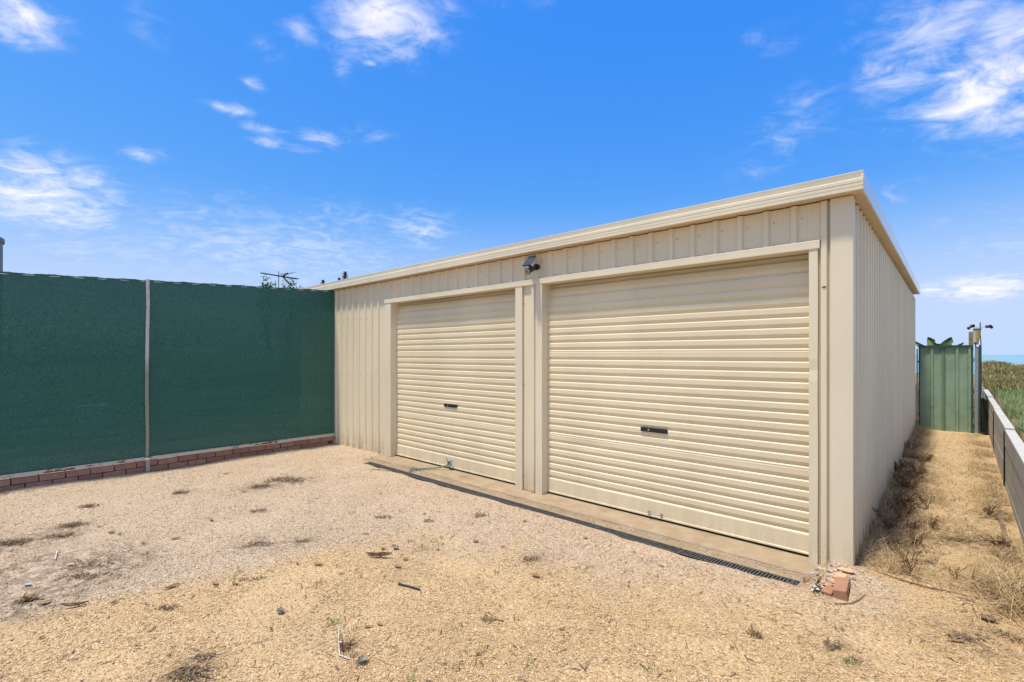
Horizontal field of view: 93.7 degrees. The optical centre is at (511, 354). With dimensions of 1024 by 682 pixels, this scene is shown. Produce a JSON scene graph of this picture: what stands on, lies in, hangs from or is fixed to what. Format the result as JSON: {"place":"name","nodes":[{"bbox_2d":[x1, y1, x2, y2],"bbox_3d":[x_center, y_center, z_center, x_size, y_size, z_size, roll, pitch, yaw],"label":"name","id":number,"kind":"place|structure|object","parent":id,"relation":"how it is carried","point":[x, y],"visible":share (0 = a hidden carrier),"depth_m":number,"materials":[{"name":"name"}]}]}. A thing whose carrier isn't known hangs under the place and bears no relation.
{"place":"outdoors","nodes":[
{"label":"outdoors","id":0,"kind":"place"},
{"bbox_2d":[0,429,1023,681],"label":"gravel yard","id":1,"kind":"structure","parent":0,"point":[88,545],"depth_m":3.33,"materials":[{"name":"beige gravel"}]},
{"bbox_2d":[0,535,38,547],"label":"litter heap","id":2,"kind":"object","parent":1,"relation":"on","point":[12,541],"visible":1,"depth_m":4.08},
{"bbox_2d":[7,590,45,607],"bbox_3d":[-3.189,1.585,3.139,0.240,0.046,0.234,0,0,42],"label":"litter heap","id":3,"kind":"object","parent":1,"relation":"on","point":[33,595],"visible":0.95,"depth_m":3.13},
{"bbox_2d":[42,531,74,538],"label":"litter heap","id":4,"kind":"object","parent":1,"relation":"on","point":[55,535],"visible":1,"depth_m":4.21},
{"bbox_2d":[46,518,91,527],"bbox_3d":[-4.130,1.584,4.491,0.351,0.051,0.270,0,0,17],"label":"litter heap","id":5,"kind":"object","parent":1,"relation":"on","point":[73,523],"visible":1,"depth_m":4.49,"materials":[{"name":"brown plant"}]},
{"bbox_2d":[61,600,88,605],"bbox_3d":[-2.777,1.584,3.051,0.144,0.026,0.028,0,0,-18],"label":"bark curl","id":6,"kind":"object","parent":1,"relation":"on","point":[72,604],"visible":1,"depth_m":3.05,"materials":[{"name":"brown wood"}]},
{"bbox_2d":[55,570,106,579],"bbox_3d":[-3.108,1.597,3.470,0.315,0.028,0.161,0,0,-1],"label":"litter heap","id":7,"kind":"object","parent":1,"relation":"on","point":[81,576],"visible":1,"depth_m":3.46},
{"bbox_2d":[75,503,99,507],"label":"litter heap","id":8,"kind":"object","parent":1,"relation":"on","point":[88,505],"visible":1,"depth_m":5.07,"materials":[{"name":"brown plant"}]},
{"bbox_2d":[61,556,117,571],"bbox_3d":[-3.204,1.594,3.675,0.360,0.026,0.278,0,0,-11],"label":"litter heap","id":9,"kind":"object","parent":1,"relation":"on","point":[82,562],"visible":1,"depth_m":3.66,"materials":[{"name":"beige plant"}]},
{"bbox_2d":[149,603,180,611],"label":"litter heap","id":10,"kind":"object","parent":1,"relation":"on","point":[165,607],"visible":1,"depth_m":3.03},
{"bbox_2d":[0,271,334,478],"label":"shade cloth fence","id":11,"kind":"object","parent":1,"relation":"on","point":[96,371],"visible":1,"depth_m":6.72,"materials":[{"name":"fabric"}]},
{"bbox_2d":[0,436,334,491],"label":"brick edging","id":12,"kind":"object","parent":1,"relation":"on","point":[89,473],"visible":0.83,"depth_m":6.72,"materials":[{"name":"brick"}]},
{"bbox_2d":[164,582,179,587],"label":"dry leaf","id":13,"kind":"object","parent":1,"relation":"on","point":[173,585],"visible":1,"depth_m":3.32,"materials":[{"name":"brown plant"}]},
{"bbox_2d":[173,490,189,493],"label":"litter heap","id":14,"kind":"object","parent":1,"relation":"on","point":[182,491],"visible":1,"depth_m":5.56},
{"bbox_2d":[158,660,215,681],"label":"dry grass","id":15,"kind":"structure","parent":1,"relation":"on","point":[188,672],"depth_m":2.39,"materials":[{"name":"brown plant"}]},
{"bbox_2d":[182,650,222,663],"bbox_3d":[-1.622,1.590,2.530,0.129,0.028,0.176,0,0,42],"label":"litter heap","id":16,"kind":"object","parent":1,"relation":"on","point":[200,657],"visible":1,"depth_m":2.53,"materials":[{"name":"brown plant"}]},
{"bbox_2d":[238,575,266,581],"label":"litter heap","id":17,"kind":"object","parent":1,"relation":"on","point":[262,577],"visible":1,"depth_m":3.44,"materials":[{"name":"brown plant"}]},
{"bbox_2d":[241,540,272,546],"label":"litter heap","id":18,"kind":"object","parent":1,"relation":"on","point":[254,544],"visible":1,"depth_m":4.05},
{"bbox_2d":[247,483,271,488],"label":"litter heap","id":19,"kind":"object","parent":1,"relation":"on","point":[266,484],"visible":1,"depth_m":5.84,"materials":[{"name":"brown plant"}]},
{"bbox_2d":[249,508,269,511],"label":"litter heap","id":20,"kind":"object","parent":1,"relation":"on","point":[260,509],"visible":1,"depth_m":4.93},
{"bbox_2d":[276,606,284,611],"bbox_3d":[-1.440,1.588,2.983,0.050,0.023,0.046,0,0,35],"label":"crumpled scrap","id":21,"kind":"object","parent":1,"relation":"on","point":[280,609],"visible":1,"depth_m":2.99,"materials":[{"name":"white paper"}]},
{"bbox_2d":[261,475,304,482],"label":"litter heap","id":22,"kind":"object","parent":1,"relation":"on","point":[286,478],"visible":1,"depth_m":6.14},
{"bbox_2d":[327,616,344,625],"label":"dry tuft","id":23,"kind":"object","parent":1,"relation":"on","point":[333,620],"visible":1,"depth_m":2.88,"materials":[{"name":"brown plant"}]},
{"bbox_2d":[338,626,349,658],"bbox_3d":[-0.953,1.596,2.665,0.048,0.029,0.336,0,0,-29],"label":"white wire","id":24,"kind":"object","parent":1,"relation":"on","point":[341,642],"visible":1,"depth_m":2.64,"materials":[{"name":"plastic"}]},
{"bbox_2d":[336,633,359,651],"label":"dry tuft","id":25,"kind":"object","parent":1,"relation":"on","point":[348,644],"visible":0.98,"depth_m":2.65,"materials":[{"name":"brown plant"}]},
{"bbox_2d":[339,646,362,658],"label":"dry tuft","id":26,"kind":"object","parent":1,"relation":"on","point":[352,653],"visible":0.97,"depth_m":2.57,"materials":[{"name":"plant"}]},
{"bbox_2d":[356,654,367,661],"bbox_3d":[-0.782,1.591,2.509,0.050,0.021,0.054,0,0,18],"label":"crumpled scrap","id":27,"kind":"object","parent":1,"relation":"on","point":[361,658],"visible":1,"depth_m":2.52,"materials":[{"name":"white paper"}]},
{"bbox_2d":[367,552,391,555],"bbox_3d":[-1.044,1.574,3.784,0.205,0.034,0.035,0,0,3],"label":"bark curl","id":28,"kind":"object","parent":1,"relation":"on","point":[380,553],"visible":1,"depth_m":3.79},
{"bbox_2d":[398,583,419,589],"bbox_3d":[-0.707,1.595,3.300,0.173,0.019,0.017,0,0,24],"label":"black tube","id":29,"kind":"object","parent":1,"relation":"on","point":[409,586],"visible":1,"depth_m":3.30,"materials":[{"name":"plastic"}]},
{"bbox_2d":[480,611,495,623],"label":"dry tuft","id":30,"kind":"object","parent":1,"relation":"on","point":[491,616],"visible":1,"depth_m":2.92,"materials":[{"name":"brown plant"}]},
{"bbox_2d":[0,455,1017,681],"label":"leaf fragments","id":31,"kind":"object","parent":1,"relation":"on","point":[452,617],"visible":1,"depth_m":2.83,"materials":[{"name":"brown plant"}]},
{"bbox_2d":[520,554,538,561],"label":"litter heap","id":32,"kind":"object","parent":1,"relation":"on","point":[528,557],"visible":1,"depth_m":3.74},
{"bbox_2d":[365,462,799,585],"bbox_3d":[-0.081,1.651,5.251,5.640,0.098,0.120,0,0,42],"label":"channel drain","id":33,"kind":"object","parent":1,"relation":"on","point":[698,556],"visible":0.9,"depth_m":4.31,"materials":[{"name":"plastic"}]},
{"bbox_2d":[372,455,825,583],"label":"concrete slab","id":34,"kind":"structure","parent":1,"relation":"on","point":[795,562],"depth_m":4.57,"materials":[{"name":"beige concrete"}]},
{"bbox_2d":[300,170,919,565],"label":"shed","id":35,"kind":"structure","parent":1,"relation":"on","point":[741,367],"depth_m":4.70,"materials":[{"name":"beige metal"}]},
{"bbox_2d":[396,289,514,483],"bbox_3d":[-0.817,0.363,6.736,2.660,2.462,0.137,0,0,42],"label":"roller door","id":36,"kind":"structure","parent":35,"relation":"in","point":[456,355],"depth_m":6.58,"materials":[{"name":"metal"}]},
{"bbox_2d":[522,255,539,274],"bbox_3d":[0.218,-1.011,5.458,0.125,0.231,0.219,0,0,42],"label":"solar floodlight","id":37,"kind":"object","parent":35,"relation":"attached to","point":[528,262],"visible":1,"depth_m":5.42,"materials":[{"name":"black plastic"}]},
{"bbox_2d":[548,253,808,556],"bbox_3d":[1.412,0.363,4.683,2.666,2.462,0.165,0,0,42],"label":"roller door","id":38,"kind":"structure","parent":35,"relation":"in","point":[678,396],"depth_m":4.42,"materials":[{"name":"metal"}]},
{"bbox_2d":[746,625,764,639],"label":"dry tuft","id":39,"kind":"object","parent":1,"relation":"on","point":[758,634],"visible":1,"depth_m":2.75,"materials":[{"name":"brown plant"}]},
{"bbox_2d":[810,583,832,595],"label":"scrap clump","id":40,"kind":"object","parent":1,"relation":"on","point":[816,586],"visible":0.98,"depth_m":3.23,"materials":[{"name":"rubber"}]},
{"bbox_2d":[821,585,832,596],"bbox_3d":[2.121,1.609,3.214,0.104,0.093,0.062,0,0,-42],"label":"loose brick","id":41,"kind":"object","parent":1,"relation":"on","point":[826,590],"visible":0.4,"depth_m":3.20,"materials":[{"name":"brick"}]},
{"bbox_2d":[819,636,844,650],"bbox_3d":[1.773,1.597,2.652,0.126,0.022,0.137,0,0,17],"label":"litter heap","id":42,"kind":"object","parent":1,"relation":"on","point":[835,645],"visible":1,"depth_m":2.64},
{"bbox_2d":[832,572,848,578],"bbox_3d":[2.277,1.543,3.329,0.092,0.043,0.098,0,0,42],"label":"rubble","id":43,"kind":"object","parent":1,"relation":"on","point":[838,574],"visible":0.59,"depth_m":3.32,"materials":[{"name":"beige stone"}]},
{"bbox_2d":[832,576,850,601],"bbox_3d":[2.214,1.584,3.212,0.092,0.126,0.235,0,0,40],"label":"loose brick","id":44,"kind":"object","parent":1,"relation":"on","point":[841,589],"visible":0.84,"depth_m":3.16,"materials":[{"name":"brick"}]},
{"bbox_2d":[836,567,854,572],"bbox_3d":[2.363,1.524,3.396,0.111,0.020,0.059,0,0,42],"label":"rubble","id":45,"kind":"object","parent":1,"relation":"on","point":[847,570],"visible":1,"depth_m":3.38,"materials":[{"name":"beige stone"}]},
{"bbox_2d":[834,594,865,603],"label":"twig","id":46,"kind":"object","parent":1,"relation":"on","point":[850,602],"visible":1,"depth_m":3.07,"materials":[{"name":"brown wood"}]},
{"bbox_2d":[841,653,861,666],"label":"dry tuft","id":47,"kind":"object","parent":1,"relation":"on","point":[856,660],"visible":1,"depth_m":2.51,"materials":[{"name":"brown plant"}]},
{"bbox_2d":[871,505,911,533],"bbox_3d":[3.377,1.483,4.292,0.221,0.227,0.260,0,0,5],"label":"dead weed","id":48,"kind":"object","parent":1,"relation":"on","point":[890,525],"visible":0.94,"depth_m":4.25,"materials":[{"name":"brown plant"}]},
{"bbox_2d":[885,533,902,549],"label":"dead weed","id":49,"kind":"object","parent":1,"relation":"on","point":[897,541],"visible":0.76,"depth_m":3.93,"materials":[{"name":"brown plant"}]},
{"bbox_2d":[894,459,911,470],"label":"dead weed","id":50,"kind":"object","parent":1,"relation":"on","point":[902,465],"visible":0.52,"depth_m":6.17,"materials":[{"name":"brown plant"}]},
{"bbox_2d":[889,483,917,508],"bbox_3d":[3.921,1.449,4.815,0.245,0.287,0.251,0,0,42],"label":"dead weed","id":51,"kind":"object","parent":1,"relation":"on","point":[905,502],"visible":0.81,"depth_m":4.80,"materials":[{"name":"brown plant"}]},
{"bbox_2d":[888,495,925,522],"bbox_3d":[3.745,1.486,4.561,0.294,0.252,0.171,0,0,42],"label":"dead weed","id":52,"kind":"object","parent":1,"relation":"on","point":[908,512],"visible":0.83,"depth_m":4.56,"materials":[{"name":"brown plant"}]},
{"bbox_2d":[888,467,926,492],"bbox_3d":[4.452,1.441,5.429,0.310,0.325,0.333,0,0,-14],"label":"dead weed","id":53,"kind":"object","parent":1,"relation":"on","point":[907,483],"visible":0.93,"depth_m":5.43,"materials":[{"name":"brown plant"}]},
{"bbox_2d":[829,425,992,594],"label":"dry grass","id":54,"kind":"structure","parent":1,"relation":"on","point":[918,431],"depth_m":4.50,"materials":[{"name":"plant"}]},
{"bbox_2d":[894,543,931,575],"bbox_3d":[2.909,1.481,3.422,0.217,0.248,0.237,0,0,4],"label":"dead weed","id":55,"kind":"object","parent":1,"relation":"on","point":[909,563],"visible":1,"depth_m":3.47,"materials":[{"name":"brown plant"}]},
{"bbox_2d":[904,439,922,450],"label":"dead weed","id":56,"kind":"object","parent":1,"relation":"on","point":[908,445],"visible":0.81,"depth_m":7.51,"materials":[{"name":"brown plant"}]},
{"bbox_2d":[904,516,924,533],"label":"dead weed","id":57,"kind":"object","parent":1,"relation":"on","point":[915,527],"visible":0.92,"depth_m":4.29,"materials":[{"name":"brown plant"}]},
{"bbox_2d":[905,530,925,545],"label":"dead weed","id":58,"kind":"object","parent":1,"relation":"on","point":[916,539],"visible":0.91,"depth_m":4.03,"materials":[{"name":"brown plant"}]},
{"bbox_2d":[903,459,928,479],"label":"dead weed","id":59,"kind":"object","parent":1,"relation":"on","point":[922,471],"visible":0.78,"depth_m":5.98,"materials":[{"name":"brown plant"}]},
{"bbox_2d":[916,349,918,425],"bbox_3d":[8.446,0.765,9.986,0.042,1.770,0.030,0,0,42],"label":"gate post","id":60,"kind":"object","parent":1,"relation":"on","point":[917,373],"visible":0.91,"depth_m":9.98,"materials":[{"name":"metal"}]},
{"bbox_2d":[910,452,933,465],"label":"dead weed","id":61,"kind":"object","parent":1,"relation":"on","point":[928,458],"visible":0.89,"depth_m":6.75,"materials":[{"name":"brown plant"}]},
{"bbox_2d":[913,492,934,508],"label":"dead weed","id":62,"kind":"object","parent":1,"relation":"on","point":[920,498],"visible":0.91,"depth_m":4.97,"materials":[{"name":"brown plant"}]},
{"bbox_2d":[875,570,978,597],"bbox_3d":[2.845,1.592,3.313,0.044,0.021,0.550,0,0,-45],"label":"twig","id":63,"kind":"object","parent":1,"relation":"on","point":[922,585],"visible":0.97,"depth_m":3.31,"materials":[{"name":"brown wood"}]},
{"bbox_2d":[909,558,946,564],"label":"litter heap","id":64,"kind":"object","parent":1,"relation":"on","point":[927,560],"visible":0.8,"depth_m":3.71,"materials":[{"name":"beige plant"}]},
{"bbox_2d":[923,515,940,529],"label":"dead weed","id":65,"kind":"object","parent":1,"relation":"on","point":[935,521],"visible":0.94,"depth_m":4.40,"materials":[{"name":"brown plant"}]},
{"bbox_2d":[868,433,1023,597],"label":"straw litter","id":66,"kind":"object","parent":1,"relation":"on","point":[951,509],"visible":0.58,"depth_m":4.91,"materials":[{"name":"beige plant"}]},
{"bbox_2d":[946,637,966,641],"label":"dry leaf","id":67,"kind":"object","parent":1,"relation":"on","point":[956,640],"visible":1,"depth_m":2.66,"materials":[{"name":"brown plant"}]},
{"bbox_2d":[942,563,970,579],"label":"dead weed","id":68,"kind":"object","parent":1,"relation":"on","point":[956,573],"visible":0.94,"depth_m":3.42,"materials":[{"name":"brown plant"}]},
{"bbox_2d":[892,551,1023,633],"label":"straw heap","id":69,"kind":"object","parent":1,"relation":"on","point":[1012,587],"visible":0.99,"depth_m":3.20,"materials":[{"name":"beige plant"}]},
{"bbox_2d":[934,533,984,542],"bbox_3d":[3.871,1.594,4.183,0.450,0.035,0.257,0,0,9],"label":"litter heap","id":70,"kind":"object","parent":1,"relation":"on","point":[958,538],"visible":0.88,"depth_m":4.16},
{"bbox_2d":[945,631,994,643],"bbox_3d":[2.589,1.589,2.692,0.241,0.020,0.135,0,0,-14],"label":"litter heap","id":71,"kind":"object","parent":1,"relation":"on","point":[967,636],"visible":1,"depth_m":2.70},
{"bbox_2d":[973,348,977,433],"bbox_3d":[9.085,0.761,9.401,0.074,1.778,0.056,0,0,42],"label":"gate post","id":72,"kind":"object","parent":1,"relation":"on","point":[976,390],"visible":0.94,"depth_m":9.38,"materials":[{"name":"metal"}]},
{"bbox_2d":[918,345,973,432],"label":"side gate","id":73,"kind":"structure","parent":72,"relation":"attached to","point":[945,387],"depth_m":9.69,"materials":[{"name":"green metal"}]},
{"bbox_2d":[971,566,982,586],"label":"dead weed","id":74,"kind":"object","parent":1,"relation":"on","point":[973,576],"visible":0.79,"depth_m":3.34,"materials":[{"name":"brown plant"}]},
{"bbox_2d":[937,433,1023,646],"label":"dry grass","id":75,"kind":"structure","parent":1,"relation":"on","point":[1014,544],"depth_m":4.18,"materials":[{"name":"plant"}]},
{"bbox_2d":[979,613,999,620],"bbox_3d":[2.873,1.584,2.893,0.085,0.020,0.063,0,0,14],"label":"stone","id":76,"kind":"object","parent":1,"relation":"on","point":[990,617],"visible":0.94,"depth_m":2.88,"materials":[{"name":"brown stone"}]},
{"bbox_2d":[981,505,999,514],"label":"dead weed","id":77,"kind":"object","parent":1,"relation":"on","point":[985,509],"visible":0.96,"depth_m":4.77,"materials":[{"name":"brown plant"}]},
{"bbox_2d":[977,534,1008,546],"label":"dead weed","id":78,"kind":"object","parent":1,"relation":"on","point":[993,541],"visible":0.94,"depth_m":4.01,"materials":[{"name":"brown plant"}]},
{"bbox_2d":[985,514,1012,521],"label":"litter heap","id":79,"kind":"object","parent":1,"relation":"on","point":[997,516],"visible":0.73,"depth_m":4.68,"materials":[{"name":"brown plant"}]},
{"bbox_2d":[996,536,1011,546],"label":"dead weed","id":80,"kind":"object","parent":1,"relation":"on","point":[1002,543],"visible":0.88,"depth_m":3.95,"materials":[{"name":"brown plant"}]},
{"bbox_2d":[991,482,1017,575],"bbox_3d":[4.713,1.580,4.624,0.040,0.052,3.404,0,0,43],"label":"timber strip","id":81,"kind":"object","parent":1,"relation":"on","point":[1002,523],"visible":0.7,"depth_m":4.43,"materials":[{"name":"wood"}]},
{"bbox_2d":[996,554,1022,561],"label":"litter heap","id":82,"kind":"object","parent":1,"relation":"on","point":[1008,555],"visible":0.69,"depth_m":3.76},
{"bbox_2d":[0,0,1023,354],"label":"sky","id":83,"kind":"structure","parent":0,"point":[227,142],"materials":[{"name":"blue"}]},
{"bbox_2d":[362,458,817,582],"bbox_3d":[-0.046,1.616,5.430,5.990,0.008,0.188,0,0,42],"label":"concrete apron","id":84,"kind":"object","parent":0,"point":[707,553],"visible":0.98,"depth_m":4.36,"materials":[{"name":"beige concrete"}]},
{"bbox_2d":[409,457,451,471],"bbox_3d":[-1.123,1.514,6.618,0.583,0.173,0.206,0,0,9],"label":"rope","id":85,"kind":"object","parent":84,"relation":"on","point":[447,465],"visible":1,"depth_m":6.65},
{"bbox_2d":[364,458,818,580],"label":"stray gravel","id":86,"kind":"structure","parent":0,"point":[575,514],"depth_m":4.54,"materials":[{"name":"beige gravel"}]},
{"bbox_2d":[915,355,1023,373],"bbox_3d":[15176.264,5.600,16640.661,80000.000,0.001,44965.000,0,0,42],"label":"sea","id":87,"kind":"structure","parent":0,"point":[1017,359],"depth_m":539.22,"materials":[{"name":"liquid"}]},
{"bbox_2d":[915,373,1023,442],"bbox_3d":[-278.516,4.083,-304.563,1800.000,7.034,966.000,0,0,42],"label":"ground","id":88,"kind":"structure","parent":0,"point":[1020,434],"depth_m":8.98,"materials":[{"name":"green plant"}]},
{"bbox_2d":[0,237,4,271],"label":"post","id":89,"kind":"object","parent":88,"relation":"on","point":[2,241],"visible":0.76,"depth_m":8.86,"materials":[{"name":"metal"}]},
{"bbox_2d":[260,274,278,287],"bbox_3d":[-7.131,-0.317,13.917,0.991,4.039,0.831,0,0,42],"label":"leafy tree","id":90,"kind":"object","parent":88,"relation":"on","point":[263,284],"visible":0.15,"depth_m":13.79,"materials":[{"name":"green plant"}]},
{"bbox_2d":[261,271,299,287],"bbox_3d":[-8.584,-0.710,17.845,0.977,4.820,1.530,0,0,42],"label":"television antenna","id":91,"kind":"object","parent":88,"relation":"on","point":[284,276],"visible":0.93,"depth_m":17.99,"materials":[{"name":"metal"}]},
{"bbox_2d":[282,279,296,288],"bbox_3d":[-6.767,-0.317,14.561,0.821,4.038,0.834,0,0,-34],"label":"leafy tree","id":92,"kind":"object","parent":88,"relation":"on","point":[291,284],"visible":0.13,"depth_m":14.58,"materials":[{"name":"green plant"}]},
{"bbox_2d":[342,271,347,278],"bbox_3d":[-8.442,-1.235,24.136,3.568,5.870,3.378,0,0,42],"label":"conifer","id":93,"kind":"object","parent":88,"relation":"on","point":[345,274],"visible":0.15,"depth_m":23.94,"materials":[{"name":"green plant"}]},
{"bbox_2d":[915,337,963,391],"bbox_3d":[9.262,0.557,10.444,0.854,1.889,0.124,0,0,42],"label":"broad leaf plant","id":94,"kind":"object","parent":88,"relation":"on","point":[931,341],"visible":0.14,"depth_m":10.43,"materials":[{"name":"green plant"}]},
{"bbox_2d":[915,377,983,429],"bbox_3d":[10.648,1.115,12.070,2.175,1.039,4.978,0,0,42],"label":"garden scrub","id":95,"kind":"object","parent":88,"relation":"on","point":[918,405],"visible":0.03,"depth_m":11.63,"materials":[{"name":"green plant"}]},
{"bbox_2d":[977,345,981,433],"bbox_3d":[9.709,0.705,9.985,0.043,1.790,1.720,0,0,42],"label":"fence post","id":96,"kind":"object","parent":88,"relation":"on","point":[979,382],"visible":0.6,"depth_m":9.45,"materials":[{"name":"metal"}]},
{"bbox_2d":[967,322,992,347],"bbox_3d":[9.318,0.379,9.553,0.380,2.043,0.186,0,0,42],"label":"weather station","id":97,"kind":"object","parent":96,"relation":"attached to","point":[974,336],"visible":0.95,"depth_m":9.56,"materials":[{"name":"white plastic"}]},
{"bbox_2d":[973,359,1023,394],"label":"dune scrub","id":98,"kind":"object","parent":88,"relation":"on","point":[1000,369],"visible":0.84,"depth_m":14.90,"materials":[{"name":"plant"}]},
{"bbox_2d":[983,389,1023,545],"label":"retaining wall","id":99,"kind":"structure","parent":88,"relation":"on","point":[1007,445],"depth_m":5.35,"materials":[{"name":"concrete"}]},
{"bbox_2d":[981,398,987,434],"bbox_3d":[9.096,1.221,9.231,0.100,0.776,0.040,0,0,42],"label":"plastic sheet","id":100,"kind":"object","parent":99,"relation":"attached to","point":[984,416],"visible":0.95,"depth_m":9.23,"materials":[{"name":"plastic"}]}
]}

